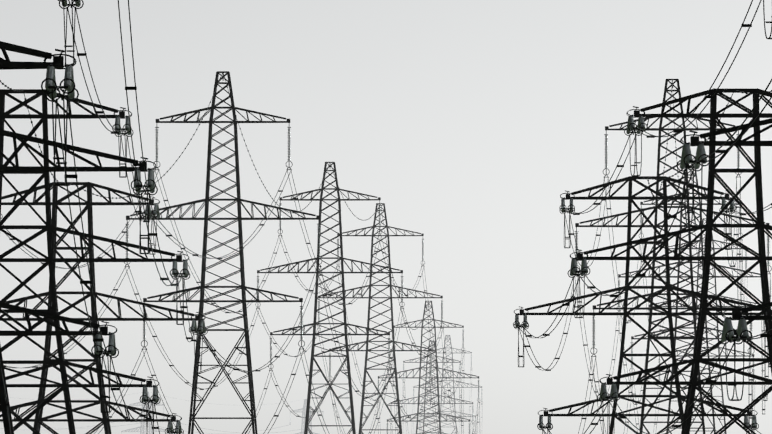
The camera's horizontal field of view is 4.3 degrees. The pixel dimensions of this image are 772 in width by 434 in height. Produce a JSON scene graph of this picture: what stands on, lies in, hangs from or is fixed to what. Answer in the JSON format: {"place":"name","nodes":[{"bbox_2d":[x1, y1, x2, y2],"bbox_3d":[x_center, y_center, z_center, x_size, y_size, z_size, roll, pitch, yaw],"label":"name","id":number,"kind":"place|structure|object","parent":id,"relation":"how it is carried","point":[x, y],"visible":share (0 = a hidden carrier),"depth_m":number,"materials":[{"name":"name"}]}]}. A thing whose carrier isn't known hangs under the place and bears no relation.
{"place":"outdoors","nodes":[
{"label":"outdoors","id":0,"kind":"place"},
{"bbox_2d":[0,0,771,433],"label":"sky","id":1,"kind":"structure","parent":0,"point":[470,121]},
{"label":"ground","id":2,"kind":"structure","parent":0,"visible":0},
{"bbox_2d":[0,41,78,185],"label":"pylon","id":3,"kind":"object","parent":2,"relation":"on","point":[51,86],"visible":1,"depth_m":367.30,"materials":[{"name":"metal"}]},
{"bbox_2d":[0,0,157,433],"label":"pylon","id":4,"kind":"object","parent":2,"relation":"on","point":[5,409],"visible":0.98,"depth_m":496.92,"materials":[{"name":"metal"}]},
{"bbox_2d":[0,89,189,433],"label":"pylon","id":5,"kind":"object","parent":2,"relation":"on","point":[44,116],"visible":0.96,"depth_m":649.58,"materials":[{"name":"metal"}]},
{"bbox_2d":[0,182,207,433],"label":"pylon","id":6,"kind":"object","parent":2,"relation":"on","point":[39,420],"visible":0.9,"depth_m":807.96,"materials":[{"name":"metal"}]},
{"bbox_2d":[121,392,164,433],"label":"pylon","id":7,"kind":"object","parent":2,"relation":"on","point":[143,426],"visible":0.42,"depth_m":3896.31,"materials":[{"name":"metal"}]},
{"bbox_2d":[124,71,321,433],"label":"pylon","id":8,"kind":"object","parent":2,"relation":"on","point":[242,286],"visible":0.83,"depth_m":1064.32,"materials":[{"name":"metal"}]},
{"bbox_2d":[0,0,482,433],"bbox_3d":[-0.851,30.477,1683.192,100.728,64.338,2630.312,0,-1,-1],"label":"power lines","id":9,"kind":"object","parent":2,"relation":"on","point":[150,234],"visible":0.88,"depth_m":1001.71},
{"bbox_2d":[289,399,323,433],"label":"pylon","id":10,"kind":"object","parent":2,"relation":"on","point":[303,411],"visible":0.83,"depth_m":4097.19,"materials":[{"name":"metal"}]},
{"bbox_2d":[255,162,404,433],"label":"pylon","id":11,"kind":"object","parent":2,"relation":"on","point":[315,323],"visible":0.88,"depth_m":1416.33,"materials":[{"name":"metal"}]},
{"bbox_2d":[317,203,443,433],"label":"pylon","id":12,"kind":"object","parent":2,"relation":"on","point":[370,285],"visible":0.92,"depth_m":1659.93,"materials":[{"name":"metal"}]},
{"bbox_2d":[377,301,479,433],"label":"pylon","id":13,"kind":"object","parent":2,"relation":"on","point":[434,327],"visible":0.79,"depth_m":2034.74,"materials":[{"name":"metal"}]},
{"bbox_2d":[390,341,473,433],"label":"pylon","id":14,"kind":"object","parent":2,"relation":"on","point":[427,361],"visible":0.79,"depth_m":2497.18,"materials":[{"name":"metal"}]},
{"bbox_2d":[413,335,482,433],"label":"pylon","id":15,"kind":"object","parent":2,"relation":"on","point":[453,387],"visible":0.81,"depth_m":2997.16,"materials":[{"name":"metal"}]},
{"bbox_2d":[513,176,771,433],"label":"pylon","id":16,"kind":"object","parent":2,"relation":"on","point":[664,198],"visible":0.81,"depth_m":806.07,"materials":[{"name":"metal"}]},
{"bbox_2d":[567,88,771,433],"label":"pylon","id":17,"kind":"object","parent":2,"relation":"on","point":[759,225],"visible":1,"depth_m":653.52,"materials":[{"name":"metal"}]},
{"bbox_2d":[574,79,771,433],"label":"transmission tower","id":18,"kind":"structure","parent":2,"relation":"on","point":[658,225],"depth_m":1064.84,"materials":[{"name":"metal"}]},
{"bbox_2d":[518,0,771,433],"bbox_3d":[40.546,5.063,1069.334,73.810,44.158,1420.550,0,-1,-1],"label":"power lines","id":19,"kind":"object","parent":18,"relation":"on","point":[764,334],"visible":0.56,"depth_m":683.15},
{"bbox_2d":[617,168,762,433],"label":"transmission tower","id":20,"kind":"structure","parent":2,"relation":"on","point":[678,276],"depth_m":1417.94,"materials":[{"name":"metal"}]},
{"bbox_2d":[648,218,763,433],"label":"pylon","id":21,"kind":"object","parent":2,"relation":"on","point":[696,316],"visible":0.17,"depth_m":1778.13,"materials":[{"name":"metal"}]},
{"bbox_2d":[676,0,771,400],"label":"pylon","id":22,"kind":"object","parent":2,"relation":"on","point":[728,330],"visible":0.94,"depth_m":467.95,"materials":[{"name":"metal"}]}
]}

